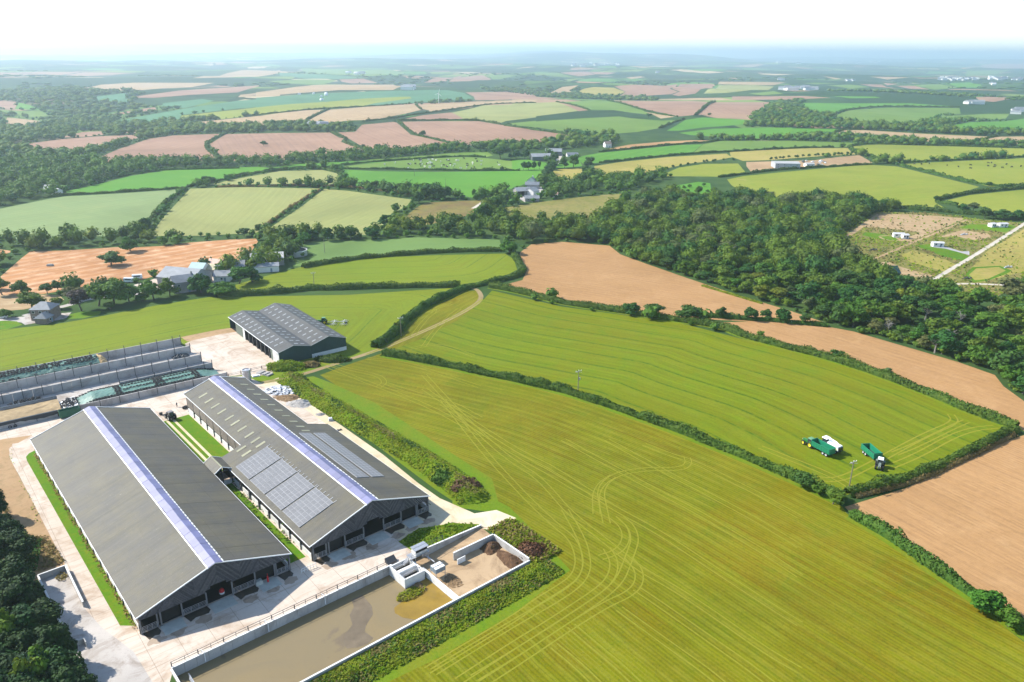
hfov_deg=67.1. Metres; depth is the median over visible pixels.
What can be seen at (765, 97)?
ploughed field
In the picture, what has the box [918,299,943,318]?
tree
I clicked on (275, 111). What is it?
hedge
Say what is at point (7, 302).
stubble field
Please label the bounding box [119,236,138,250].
tree
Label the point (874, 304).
tree
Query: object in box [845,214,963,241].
stubble field
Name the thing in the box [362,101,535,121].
hedge
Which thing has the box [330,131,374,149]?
hedge
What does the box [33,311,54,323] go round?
annexe
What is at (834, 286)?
tree
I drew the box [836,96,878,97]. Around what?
grass field
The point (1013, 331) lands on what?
tree
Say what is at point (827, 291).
tree
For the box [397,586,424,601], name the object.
floating weeds
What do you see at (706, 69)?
grass field
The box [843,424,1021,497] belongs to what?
hedge
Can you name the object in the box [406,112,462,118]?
ploughed field
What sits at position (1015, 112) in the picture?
house
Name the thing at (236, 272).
tree
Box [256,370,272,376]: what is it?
slate stack
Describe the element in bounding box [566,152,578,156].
bungalow
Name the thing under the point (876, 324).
tree
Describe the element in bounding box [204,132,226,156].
hedge
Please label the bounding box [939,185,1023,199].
hedge
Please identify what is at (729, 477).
wheel track
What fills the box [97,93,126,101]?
crop field
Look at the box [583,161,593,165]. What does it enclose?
tree
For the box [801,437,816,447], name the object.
tractor
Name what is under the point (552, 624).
wheel track
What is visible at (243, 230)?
tree
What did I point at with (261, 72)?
stubble field
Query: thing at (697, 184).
grass field
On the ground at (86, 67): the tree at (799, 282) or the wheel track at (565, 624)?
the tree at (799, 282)
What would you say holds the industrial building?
on the bare ground at (751, 166)
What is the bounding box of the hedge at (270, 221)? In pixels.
[263,188,320,223]
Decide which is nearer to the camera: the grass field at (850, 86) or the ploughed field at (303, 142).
the ploughed field at (303, 142)
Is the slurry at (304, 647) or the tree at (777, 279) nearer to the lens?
the slurry at (304, 647)
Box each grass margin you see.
[368,289,468,348]
[380,356,834,503]
[488,288,1019,426]
[844,517,1023,640]
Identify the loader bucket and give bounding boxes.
[385,554,396,564]
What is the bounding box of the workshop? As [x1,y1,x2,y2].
[803,163,814,165]
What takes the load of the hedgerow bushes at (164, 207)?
on the ground at (86, 67)
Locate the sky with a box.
[0,0,1023,58]
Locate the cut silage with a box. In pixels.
[96,354,107,362]
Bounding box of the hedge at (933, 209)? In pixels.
[899,204,1023,219]
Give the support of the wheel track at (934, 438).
on the grass field at (752, 397)
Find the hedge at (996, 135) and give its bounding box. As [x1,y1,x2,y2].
[979,134,998,139]
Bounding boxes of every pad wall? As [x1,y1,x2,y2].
[37,565,65,579]
[37,575,60,621]
[65,565,84,606]
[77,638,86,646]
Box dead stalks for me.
[55,571,67,580]
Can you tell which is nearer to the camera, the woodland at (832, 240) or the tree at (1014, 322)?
the tree at (1014, 322)
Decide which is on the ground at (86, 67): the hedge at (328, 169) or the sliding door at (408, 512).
the hedge at (328, 169)
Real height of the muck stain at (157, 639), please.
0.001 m
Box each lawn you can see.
[0,321,21,328]
[67,311,100,318]
[863,232,896,239]
[918,244,968,260]
[960,224,1014,231]
[966,266,1011,281]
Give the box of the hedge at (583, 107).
[555,101,589,109]
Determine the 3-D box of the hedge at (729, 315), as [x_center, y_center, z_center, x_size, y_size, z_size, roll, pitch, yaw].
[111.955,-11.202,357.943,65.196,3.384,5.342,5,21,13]
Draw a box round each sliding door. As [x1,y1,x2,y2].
[157,605,179,622]
[235,323,243,337]
[255,564,272,579]
[325,537,341,551]
[399,503,413,518]
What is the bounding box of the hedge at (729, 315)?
[694,312,827,326]
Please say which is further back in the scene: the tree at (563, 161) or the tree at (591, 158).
the tree at (591, 158)
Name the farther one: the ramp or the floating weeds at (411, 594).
the ramp
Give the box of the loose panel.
[457,556,464,564]
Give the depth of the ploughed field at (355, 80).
3462.59 m
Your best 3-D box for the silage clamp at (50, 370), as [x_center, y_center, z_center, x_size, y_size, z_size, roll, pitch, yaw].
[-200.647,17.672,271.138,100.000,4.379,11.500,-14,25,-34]
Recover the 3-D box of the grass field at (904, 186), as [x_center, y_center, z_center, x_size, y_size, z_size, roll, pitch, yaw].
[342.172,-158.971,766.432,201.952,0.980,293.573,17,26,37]
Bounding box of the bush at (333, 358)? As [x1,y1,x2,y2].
[312,354,351,362]
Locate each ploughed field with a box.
[0,101,15,108]
[29,135,137,148]
[65,131,102,136]
[102,134,218,161]
[120,107,155,113]
[138,85,258,97]
[210,133,284,160]
[280,133,362,158]
[339,122,446,147]
[340,79,375,82]
[403,121,529,144]
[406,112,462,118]
[425,75,462,82]
[449,75,490,81]
[466,92,535,99]
[505,242,819,321]
[512,95,556,99]
[512,128,566,141]
[558,102,585,110]
[563,72,594,75]
[591,72,612,74]
[612,140,708,148]
[614,100,706,115]
[615,84,677,95]
[672,84,714,95]
[698,102,768,114]
[720,321,1023,429]
[732,96,826,99]
[845,435,1023,617]
[862,84,895,88]
[898,86,925,88]
[976,97,1006,101]
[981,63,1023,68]
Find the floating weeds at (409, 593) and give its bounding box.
[396,585,425,600]
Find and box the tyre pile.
[8,396,40,405]
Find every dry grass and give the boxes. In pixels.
[1,489,64,570]
[33,453,136,626]
[287,371,479,492]
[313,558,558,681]
[487,518,559,561]
[846,211,1021,291]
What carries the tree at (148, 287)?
on the ground at (86, 67)
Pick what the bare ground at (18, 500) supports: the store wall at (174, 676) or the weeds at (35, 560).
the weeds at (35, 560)
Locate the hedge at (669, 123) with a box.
[658,117,684,127]
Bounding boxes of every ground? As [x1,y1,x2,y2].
[0,47,1023,681]
[0,435,31,457]
[0,440,64,580]
[181,328,235,340]
[746,155,871,170]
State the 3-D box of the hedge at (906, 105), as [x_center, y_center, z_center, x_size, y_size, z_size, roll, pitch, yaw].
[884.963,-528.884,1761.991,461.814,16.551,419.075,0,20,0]
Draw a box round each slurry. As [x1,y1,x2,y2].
[177,575,449,681]
[394,577,451,618]
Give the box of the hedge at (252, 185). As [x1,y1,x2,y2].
[217,183,409,193]
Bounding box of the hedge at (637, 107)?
[606,99,677,116]
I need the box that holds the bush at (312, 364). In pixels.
[302,360,320,367]
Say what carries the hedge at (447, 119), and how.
on the ground at (86, 67)
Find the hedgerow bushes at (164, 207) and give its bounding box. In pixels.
[1,148,897,216]
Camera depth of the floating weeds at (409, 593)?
177.09 m
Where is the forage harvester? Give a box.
[822,435,842,453]
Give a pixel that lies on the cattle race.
(307, 568)
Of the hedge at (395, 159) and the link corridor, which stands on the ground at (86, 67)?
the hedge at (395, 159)
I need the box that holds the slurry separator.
[401,541,434,564]
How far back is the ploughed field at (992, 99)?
2100.89 m
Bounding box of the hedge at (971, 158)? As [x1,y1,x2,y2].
[899,155,1023,162]
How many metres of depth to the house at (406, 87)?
2409.41 m
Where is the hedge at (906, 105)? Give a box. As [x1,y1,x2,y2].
[836,104,959,113]
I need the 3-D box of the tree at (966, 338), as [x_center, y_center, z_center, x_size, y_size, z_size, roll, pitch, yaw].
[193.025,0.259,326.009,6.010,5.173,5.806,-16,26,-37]
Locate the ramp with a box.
[429,527,497,559]
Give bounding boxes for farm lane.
[22,293,137,316]
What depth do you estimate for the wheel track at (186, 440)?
243.03 m
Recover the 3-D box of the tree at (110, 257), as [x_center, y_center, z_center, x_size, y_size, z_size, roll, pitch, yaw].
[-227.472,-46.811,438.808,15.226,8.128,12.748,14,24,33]
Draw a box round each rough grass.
[283,376,489,504]
[399,522,475,546]
[489,517,561,561]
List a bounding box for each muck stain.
[147,635,166,645]
[170,626,187,635]
[195,614,212,623]
[243,593,258,602]
[267,586,279,592]
[284,576,297,584]
[321,561,337,569]
[343,551,356,559]
[366,543,377,549]
[391,532,404,538]
[405,526,417,531]
[422,518,434,524]
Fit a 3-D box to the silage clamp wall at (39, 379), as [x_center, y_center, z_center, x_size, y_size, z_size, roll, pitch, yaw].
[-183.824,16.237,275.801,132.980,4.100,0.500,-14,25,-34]
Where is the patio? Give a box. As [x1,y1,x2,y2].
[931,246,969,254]
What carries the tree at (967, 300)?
on the ground at (86, 67)
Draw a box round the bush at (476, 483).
[446,476,483,491]
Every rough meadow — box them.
[407,200,482,224]
[505,194,620,219]
[553,168,581,180]
[580,87,623,94]
[594,154,730,173]
[730,148,854,160]
[845,212,1023,298]
[902,250,955,270]
[969,267,1005,279]
[973,229,1023,278]
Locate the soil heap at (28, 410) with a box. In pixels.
[0,399,61,421]
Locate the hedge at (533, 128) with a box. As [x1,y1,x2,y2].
[504,122,580,134]
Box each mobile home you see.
[892,232,904,237]
[900,233,909,238]
[930,241,944,246]
[988,222,996,226]
[996,222,1008,226]
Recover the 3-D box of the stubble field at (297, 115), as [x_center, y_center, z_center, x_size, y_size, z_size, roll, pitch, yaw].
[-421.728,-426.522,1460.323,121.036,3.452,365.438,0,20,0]
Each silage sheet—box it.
[0,396,56,410]
[0,410,57,425]
[59,396,77,408]
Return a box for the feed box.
[256,578,263,586]
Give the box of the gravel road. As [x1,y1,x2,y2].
[934,222,1023,278]
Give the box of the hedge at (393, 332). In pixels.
[369,284,468,347]
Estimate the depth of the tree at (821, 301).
368.52 m
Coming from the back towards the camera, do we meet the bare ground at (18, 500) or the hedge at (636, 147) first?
the hedge at (636, 147)
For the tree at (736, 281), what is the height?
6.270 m
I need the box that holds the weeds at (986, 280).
[843,211,1022,290]
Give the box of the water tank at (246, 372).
[242,368,251,380]
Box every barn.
[156,266,212,283]
[250,251,283,264]
[253,262,278,272]
[512,187,529,194]
[524,187,539,194]
[525,181,539,188]
[530,153,550,160]
[545,148,561,155]
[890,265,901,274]
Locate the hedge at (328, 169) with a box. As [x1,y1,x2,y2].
[230,166,343,180]
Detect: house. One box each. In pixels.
[29,301,60,320]
[400,85,413,89]
[603,140,611,147]
[786,86,798,90]
[973,100,984,103]
[1010,110,1021,113]
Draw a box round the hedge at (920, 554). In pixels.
[848,509,1023,635]
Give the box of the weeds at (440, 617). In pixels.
[310,558,562,681]
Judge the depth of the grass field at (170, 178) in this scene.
740.87 m
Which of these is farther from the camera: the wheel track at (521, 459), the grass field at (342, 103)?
the grass field at (342, 103)
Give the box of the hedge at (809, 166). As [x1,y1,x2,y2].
[772,162,872,170]
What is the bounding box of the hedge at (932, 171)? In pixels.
[898,163,1023,186]
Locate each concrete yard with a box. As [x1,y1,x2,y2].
[6,332,429,681]
[9,442,169,678]
[135,277,214,287]
[147,537,410,668]
[518,187,542,201]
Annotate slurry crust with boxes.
[343,595,372,647]
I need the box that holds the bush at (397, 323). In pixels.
[393,321,403,332]
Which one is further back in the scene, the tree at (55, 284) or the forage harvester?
the tree at (55, 284)
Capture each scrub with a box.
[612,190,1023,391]
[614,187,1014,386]
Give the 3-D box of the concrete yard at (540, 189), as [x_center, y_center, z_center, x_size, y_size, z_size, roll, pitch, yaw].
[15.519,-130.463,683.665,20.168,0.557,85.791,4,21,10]
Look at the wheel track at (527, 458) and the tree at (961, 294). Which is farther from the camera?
the tree at (961, 294)
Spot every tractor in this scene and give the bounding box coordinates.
[163,410,176,420]
[318,317,326,323]
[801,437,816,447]
[874,456,885,470]
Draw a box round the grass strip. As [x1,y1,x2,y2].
[366,299,482,354]
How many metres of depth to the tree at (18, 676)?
140.43 m
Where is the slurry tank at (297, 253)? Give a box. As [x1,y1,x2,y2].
[286,247,306,257]
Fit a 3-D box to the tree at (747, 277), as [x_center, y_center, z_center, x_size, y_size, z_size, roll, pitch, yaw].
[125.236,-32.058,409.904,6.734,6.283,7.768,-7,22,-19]
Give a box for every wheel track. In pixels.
[166,421,218,473]
[173,419,222,469]
[321,362,482,433]
[321,365,476,434]
[322,362,381,385]
[333,363,386,385]
[367,359,477,387]
[368,357,480,385]
[384,384,477,418]
[390,383,481,416]
[422,308,457,345]
[422,375,797,672]
[422,389,797,625]
[424,401,575,667]
[426,309,460,345]
[426,374,802,667]
[426,388,801,621]
[430,400,583,673]
[430,510,582,668]
[436,509,590,674]
[441,405,597,502]
[445,403,601,499]
[455,549,610,678]
[464,547,618,681]
[471,518,630,675]
[476,516,638,680]
[478,558,635,681]
[492,556,643,681]
[551,648,589,681]
[557,643,600,681]
[561,440,796,576]
[566,439,802,574]
[567,627,629,681]
[574,624,641,681]
[592,475,609,513]
[597,457,685,522]
[599,477,615,513]
[599,518,622,554]
[603,516,629,559]
[604,458,691,522]
[606,441,797,547]
[609,439,801,544]
[616,610,713,681]
[622,606,725,681]
[633,590,762,681]
[639,586,774,681]
[642,445,796,517]
[645,443,801,515]
[758,448,846,487]
[763,446,852,485]
[817,414,950,477]
[817,415,958,481]
[881,425,992,467]
[886,428,997,470]
[891,419,962,451]
[898,422,970,454]
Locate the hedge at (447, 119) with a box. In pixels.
[400,117,500,123]
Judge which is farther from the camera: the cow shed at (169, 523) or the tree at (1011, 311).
the tree at (1011, 311)
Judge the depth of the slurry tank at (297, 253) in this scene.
461.39 m
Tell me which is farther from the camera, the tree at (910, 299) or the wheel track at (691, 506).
the tree at (910, 299)
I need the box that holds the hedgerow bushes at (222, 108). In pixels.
[0,86,1012,122]
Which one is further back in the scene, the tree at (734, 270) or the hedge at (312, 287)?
the tree at (734, 270)
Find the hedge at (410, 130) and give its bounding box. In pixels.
[396,118,458,142]
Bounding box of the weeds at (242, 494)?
[228,481,299,544]
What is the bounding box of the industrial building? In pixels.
[771,161,800,168]
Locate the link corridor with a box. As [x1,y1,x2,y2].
[204,456,232,484]
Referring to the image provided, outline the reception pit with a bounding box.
[389,557,424,588]
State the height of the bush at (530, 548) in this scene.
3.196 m
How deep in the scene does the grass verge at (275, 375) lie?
293.30 m
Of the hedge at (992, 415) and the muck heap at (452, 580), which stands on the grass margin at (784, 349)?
the hedge at (992, 415)
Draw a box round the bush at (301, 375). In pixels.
[288,372,308,379]
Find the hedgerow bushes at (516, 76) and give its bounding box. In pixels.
[83,71,1001,96]
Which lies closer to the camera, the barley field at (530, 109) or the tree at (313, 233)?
the tree at (313, 233)
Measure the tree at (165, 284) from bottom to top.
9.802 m
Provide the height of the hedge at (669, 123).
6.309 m
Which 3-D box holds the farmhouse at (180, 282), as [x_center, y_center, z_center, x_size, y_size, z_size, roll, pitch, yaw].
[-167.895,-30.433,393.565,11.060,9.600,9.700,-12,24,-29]
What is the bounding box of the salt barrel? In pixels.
[219,588,224,594]
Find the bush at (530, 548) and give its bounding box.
[515,540,546,558]
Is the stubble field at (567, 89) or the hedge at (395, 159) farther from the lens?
the stubble field at (567, 89)
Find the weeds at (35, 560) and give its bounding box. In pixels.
[17,523,42,568]
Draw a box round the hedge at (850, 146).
[848,145,893,163]
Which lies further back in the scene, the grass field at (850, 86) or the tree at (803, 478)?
the grass field at (850, 86)
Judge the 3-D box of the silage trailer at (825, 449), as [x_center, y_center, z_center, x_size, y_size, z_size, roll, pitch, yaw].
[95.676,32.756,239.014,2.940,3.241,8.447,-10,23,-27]
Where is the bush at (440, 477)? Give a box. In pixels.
[430,468,456,486]
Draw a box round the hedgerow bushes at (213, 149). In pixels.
[7,114,1023,162]
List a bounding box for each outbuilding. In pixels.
[188,262,207,269]
[206,264,215,274]
[208,258,223,263]
[212,270,232,281]
[227,260,245,269]
[524,195,539,201]
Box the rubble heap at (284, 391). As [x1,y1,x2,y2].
[263,385,293,394]
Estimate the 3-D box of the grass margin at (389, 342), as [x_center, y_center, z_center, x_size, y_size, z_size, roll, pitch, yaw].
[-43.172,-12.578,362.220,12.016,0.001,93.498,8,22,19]
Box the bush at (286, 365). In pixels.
[266,359,305,371]
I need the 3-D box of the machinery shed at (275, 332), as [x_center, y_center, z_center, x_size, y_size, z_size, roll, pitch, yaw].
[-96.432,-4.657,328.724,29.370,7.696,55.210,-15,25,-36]
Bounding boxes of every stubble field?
[0,239,257,294]
[0,294,63,309]
[6,117,38,124]
[88,83,210,90]
[196,70,279,77]
[203,116,263,124]
[239,93,279,96]
[256,70,299,73]
[256,85,399,96]
[256,110,320,123]
[310,104,421,122]
[420,100,535,110]
[512,99,573,101]
[551,85,577,92]
[632,66,656,67]
[647,98,729,99]
[647,112,672,117]
[718,82,784,84]
[736,64,763,66]
[839,130,984,140]
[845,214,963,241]
[875,77,908,78]
[881,261,931,277]
[939,230,990,239]
[980,136,1023,143]
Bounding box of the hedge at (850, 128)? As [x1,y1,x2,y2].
[831,127,863,132]
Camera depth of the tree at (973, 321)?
350.01 m
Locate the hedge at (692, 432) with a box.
[380,347,842,497]
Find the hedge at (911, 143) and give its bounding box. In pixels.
[847,142,1023,147]
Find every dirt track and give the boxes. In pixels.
[258,378,514,539]
[261,288,482,383]
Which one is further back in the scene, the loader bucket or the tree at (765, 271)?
the tree at (765, 271)
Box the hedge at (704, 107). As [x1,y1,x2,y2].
[694,100,715,114]
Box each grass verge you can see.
[26,450,135,625]
[163,415,228,462]
[226,483,305,562]
[229,352,360,382]
[307,376,497,506]
[309,507,569,681]
[399,523,479,549]
[452,501,508,511]
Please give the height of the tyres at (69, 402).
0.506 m
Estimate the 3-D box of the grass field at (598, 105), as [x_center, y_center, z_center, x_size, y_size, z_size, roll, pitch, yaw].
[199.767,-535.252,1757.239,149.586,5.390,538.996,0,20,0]
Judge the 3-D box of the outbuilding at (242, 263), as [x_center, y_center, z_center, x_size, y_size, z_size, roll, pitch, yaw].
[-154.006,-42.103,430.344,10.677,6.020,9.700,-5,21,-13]
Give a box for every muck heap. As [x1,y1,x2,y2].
[411,582,426,590]
[444,573,463,587]
[479,541,501,554]
[496,550,522,568]
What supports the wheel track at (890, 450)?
on the grass field at (752, 397)
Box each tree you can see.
[0,279,10,294]
[0,308,13,317]
[0,489,7,512]
[0,513,25,534]
[0,527,33,558]
[0,537,5,558]
[0,551,35,579]
[0,571,45,604]
[0,577,15,610]
[0,606,11,615]
[0,607,16,632]
[0,625,20,649]
[0,642,19,664]
[0,647,29,671]
[0,669,8,681]
[3,625,45,651]
[3,667,36,681]
[8,656,42,677]
[9,280,31,291]
[11,602,44,630]
[11,644,68,672]
[14,291,46,307]
[17,597,63,627]
[21,673,49,681]
[27,644,50,676]
[31,621,77,652]
[36,678,57,681]
[38,283,51,294]
[40,649,86,678]
[49,297,62,303]
[51,280,61,289]
[52,664,97,681]
[61,286,86,296]
[66,289,90,310]
[85,283,106,305]
[96,250,126,265]
[100,278,132,303]
[103,301,114,308]
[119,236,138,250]
[119,283,139,301]
[134,292,149,300]
[138,217,150,224]
[139,279,165,298]
[157,277,180,296]
[186,273,212,292]
[206,281,236,294]
[227,266,251,283]
[239,228,249,236]
[241,266,262,281]
[244,259,256,266]
[254,224,261,230]
[278,240,300,251]
[289,226,296,237]
[290,239,303,243]
[296,231,311,242]
[306,229,318,239]
[322,227,333,237]
[336,231,347,239]
[344,226,355,239]
[363,227,378,238]
[371,180,378,188]
[377,215,392,224]
[412,191,425,202]
[417,183,433,197]
[427,183,446,199]
[443,185,451,197]
[473,203,492,215]
[490,196,502,206]
[493,147,504,158]
[497,216,515,222]
[499,240,517,252]
[512,150,520,156]
[519,149,529,156]
[525,161,531,169]
[544,165,553,171]
[545,161,555,167]
[547,156,556,161]
[549,152,558,158]
[560,157,568,167]
[569,153,579,167]
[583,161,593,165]
[584,156,594,161]
[622,302,640,313]
[643,303,665,310]
[659,256,674,268]
[670,260,681,267]
[673,304,702,317]
[677,255,691,261]
[677,260,695,273]
[694,186,702,191]
[698,262,712,270]
[700,270,716,281]
[706,260,717,267]
[711,265,734,277]
[715,306,727,314]
[716,259,737,267]
[719,277,732,282]
[728,265,740,276]
[730,278,743,286]
[736,272,750,281]
[738,280,754,292]
[739,266,750,273]
[741,274,753,281]
[743,263,755,271]
[744,306,758,316]
[751,272,765,278]
[753,284,769,298]
[754,262,774,271]
[754,274,776,292]
[757,268,772,275]
[760,309,771,318]
[770,287,789,300]
[772,273,781,284]
[775,263,796,271]
[775,308,791,320]
[776,271,799,285]
[786,286,796,292]
[786,291,797,299]
[791,280,803,286]
[793,470,814,485]
[795,274,805,281]
[795,280,823,300]
[799,314,811,320]
[802,297,817,308]
[804,268,820,278]
[804,274,829,285]
[811,484,825,493]
[812,304,830,314]
[815,298,833,308]
[817,285,834,299]
[826,488,846,504]
[828,281,847,296]
[829,304,850,322]
[830,349,844,355]
[832,269,861,283]
[833,298,845,304]
[835,287,856,294]
[839,292,854,301]
[841,301,871,326]
[850,285,869,295]
[851,306,872,321]
[852,288,882,300]
[854,297,863,306]
[859,271,875,279]
[859,277,872,286]
[861,298,885,318]
[866,317,883,323]
[867,318,887,332]
[872,277,895,290]
[875,285,900,299]
[878,304,899,317]
[879,292,897,302]
[884,300,917,319]
[885,317,899,327]
[893,274,914,287]
[895,324,912,336]
[896,288,904,299]
[901,295,919,306]
[904,286,926,300]
[908,280,927,289]
[909,316,920,324]
[910,328,925,338]
[913,322,929,334]
[916,334,934,347]
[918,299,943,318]
[921,286,936,297]
[925,318,953,331]
[927,277,957,292]
[928,328,940,334]
[928,329,964,353]
[934,298,943,302]
[936,285,964,299]
[937,296,964,306]
[937,306,955,315]
[940,310,956,320]
[942,317,957,330]
[951,303,975,320]
[953,319,963,326]
[953,327,971,340]
[956,203,970,209]
[956,291,969,297]
[958,296,975,305]
[960,336,974,341]
[961,341,969,350]
[962,344,994,360]
[963,325,974,334]
[966,286,997,304]
[967,202,979,210]
[967,318,980,326]
[967,588,1007,613]
[968,336,1000,352]
[969,304,986,317]
[973,327,1000,339]
[974,311,1008,328]
[979,206,993,217]
[987,303,1005,311]
[987,349,1023,370]
[991,209,1016,218]
[991,297,1006,303]
[995,301,1015,305]
[995,329,1009,337]
[995,341,1016,352]
[995,606,1023,628]
[997,277,1023,294]
[997,304,1023,325]
[999,365,1023,381]
[1001,334,1013,340]
[1003,317,1020,329]
[1006,293,1023,304]
[1008,328,1020,334]
[1008,335,1023,352]
[1010,375,1023,393]
[1013,210,1023,218]
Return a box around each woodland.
[0,70,1023,92]
[0,86,1023,120]
[0,107,1023,161]
[0,142,668,200]
[0,198,1023,287]
[2,72,1010,85]
[5,70,1017,90]
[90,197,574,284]
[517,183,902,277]
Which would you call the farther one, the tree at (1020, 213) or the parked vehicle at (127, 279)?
the tree at (1020, 213)
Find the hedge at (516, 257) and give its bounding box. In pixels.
[458,249,526,289]
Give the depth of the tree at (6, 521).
189.97 m
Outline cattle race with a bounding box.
[301,563,315,572]
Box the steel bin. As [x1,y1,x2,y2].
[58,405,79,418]
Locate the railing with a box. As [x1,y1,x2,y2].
[170,562,386,666]
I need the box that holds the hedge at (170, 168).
[62,165,239,189]
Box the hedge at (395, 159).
[292,154,485,167]
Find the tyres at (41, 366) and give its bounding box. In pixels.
[0,355,98,382]
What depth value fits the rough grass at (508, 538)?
195.28 m
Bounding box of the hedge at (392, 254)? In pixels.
[301,246,501,267]
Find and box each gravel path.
[0,312,70,324]
[873,219,968,258]
[956,283,1000,284]
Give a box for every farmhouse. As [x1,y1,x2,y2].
[169,271,195,293]
[527,175,536,181]
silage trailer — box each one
[811,437,835,456]
[861,443,882,459]
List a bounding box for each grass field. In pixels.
[0,110,47,119]
[0,288,452,372]
[15,103,38,109]
[66,167,264,192]
[182,106,279,118]
[221,97,410,118]
[235,254,516,289]
[257,161,389,173]
[271,79,334,83]
[293,237,500,265]
[302,69,403,75]
[321,354,1023,681]
[344,157,511,169]
[344,169,541,196]
[371,152,492,159]
[380,290,482,350]
[396,291,1000,494]
[488,75,515,78]
[511,121,535,127]
[512,116,675,133]
[512,160,546,169]
[534,73,570,76]
[556,158,581,167]
[566,100,646,113]
[579,144,701,163]
[667,117,748,130]
[667,163,744,176]
[676,182,710,193]
[682,128,788,138]
[685,69,722,70]
[695,141,789,152]
[727,165,977,206]
[750,91,782,94]
[789,128,835,137]
[790,141,853,146]
[803,103,941,112]
[808,83,837,83]
[827,85,865,88]
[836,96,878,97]
[837,108,960,122]
[853,144,1023,160]
[903,158,1023,185]
[914,84,956,88]
[941,82,980,87]
[941,114,1008,120]
[946,190,1023,211]
[956,119,1023,128]
[966,70,1009,75]
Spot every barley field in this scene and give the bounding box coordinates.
[0,190,175,238]
[153,187,314,235]
[210,170,337,184]
[271,189,410,234]
[452,104,535,122]
[512,102,576,117]
[704,85,773,93]
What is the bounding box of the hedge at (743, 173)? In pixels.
[718,168,772,177]
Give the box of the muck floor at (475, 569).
[413,548,509,596]
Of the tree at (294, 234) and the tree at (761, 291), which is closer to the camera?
the tree at (761, 291)
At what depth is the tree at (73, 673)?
141.26 m
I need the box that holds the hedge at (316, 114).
[307,108,329,118]
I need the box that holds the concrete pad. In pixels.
[41,571,151,681]
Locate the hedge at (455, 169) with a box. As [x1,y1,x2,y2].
[324,166,519,170]
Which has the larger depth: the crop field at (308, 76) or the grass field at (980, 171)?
the crop field at (308, 76)
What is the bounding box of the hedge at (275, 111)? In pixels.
[248,103,412,115]
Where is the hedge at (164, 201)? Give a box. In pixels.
[141,186,187,231]
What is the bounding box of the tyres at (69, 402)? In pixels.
[60,397,76,406]
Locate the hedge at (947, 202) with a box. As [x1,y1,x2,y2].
[935,199,958,205]
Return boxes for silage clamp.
[0,354,100,385]
[77,369,218,404]
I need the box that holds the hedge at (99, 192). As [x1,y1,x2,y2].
[42,186,182,197]
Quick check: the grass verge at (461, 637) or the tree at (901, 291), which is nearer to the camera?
the grass verge at (461, 637)
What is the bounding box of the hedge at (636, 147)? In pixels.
[598,137,831,151]
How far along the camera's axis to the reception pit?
182.04 m
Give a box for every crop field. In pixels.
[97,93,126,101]
[119,99,255,122]
[161,99,212,107]
[256,90,470,106]
[280,73,362,78]
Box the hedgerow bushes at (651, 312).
[0,203,1023,359]
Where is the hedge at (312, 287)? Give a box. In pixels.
[217,280,460,297]
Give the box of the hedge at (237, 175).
[186,167,280,186]
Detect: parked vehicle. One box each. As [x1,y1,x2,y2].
[123,277,133,282]
[132,274,142,278]
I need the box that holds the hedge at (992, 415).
[488,281,1019,426]
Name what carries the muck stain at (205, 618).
on the concrete yard at (315, 580)
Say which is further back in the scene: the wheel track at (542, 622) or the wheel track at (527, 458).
the wheel track at (527, 458)
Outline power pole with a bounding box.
[849,460,857,485]
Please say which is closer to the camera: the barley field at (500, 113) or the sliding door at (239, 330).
the sliding door at (239, 330)
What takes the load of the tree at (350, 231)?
on the ground at (86, 67)
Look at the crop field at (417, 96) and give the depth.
2133.12 m
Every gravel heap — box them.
[273,394,299,401]
[286,399,311,407]
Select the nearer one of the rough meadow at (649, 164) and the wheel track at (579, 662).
the wheel track at (579, 662)
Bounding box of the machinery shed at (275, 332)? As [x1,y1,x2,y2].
[228,303,346,361]
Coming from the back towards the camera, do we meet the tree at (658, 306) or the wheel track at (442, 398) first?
the tree at (658, 306)
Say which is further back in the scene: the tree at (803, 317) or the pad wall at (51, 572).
the tree at (803, 317)
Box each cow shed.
[30,406,292,639]
[183,376,431,564]
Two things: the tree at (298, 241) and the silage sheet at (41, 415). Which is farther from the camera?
the tree at (298, 241)
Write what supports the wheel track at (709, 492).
on the grass field at (862, 605)
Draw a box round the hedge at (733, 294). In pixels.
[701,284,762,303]
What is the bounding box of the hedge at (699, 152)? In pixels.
[599,145,833,162]
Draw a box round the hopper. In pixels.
[430,561,445,575]
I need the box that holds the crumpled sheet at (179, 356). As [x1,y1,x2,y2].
[171,353,189,359]
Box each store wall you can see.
[170,669,179,681]
[171,564,391,675]
[300,560,529,681]
[422,524,480,557]
[423,567,458,599]
[453,534,492,559]
[493,534,528,561]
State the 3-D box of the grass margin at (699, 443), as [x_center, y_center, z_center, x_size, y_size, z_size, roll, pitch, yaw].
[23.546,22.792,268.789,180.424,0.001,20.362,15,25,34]
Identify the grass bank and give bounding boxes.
[278,378,488,503]
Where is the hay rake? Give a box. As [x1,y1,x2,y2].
[330,319,348,324]
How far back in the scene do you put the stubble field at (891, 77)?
4431.75 m

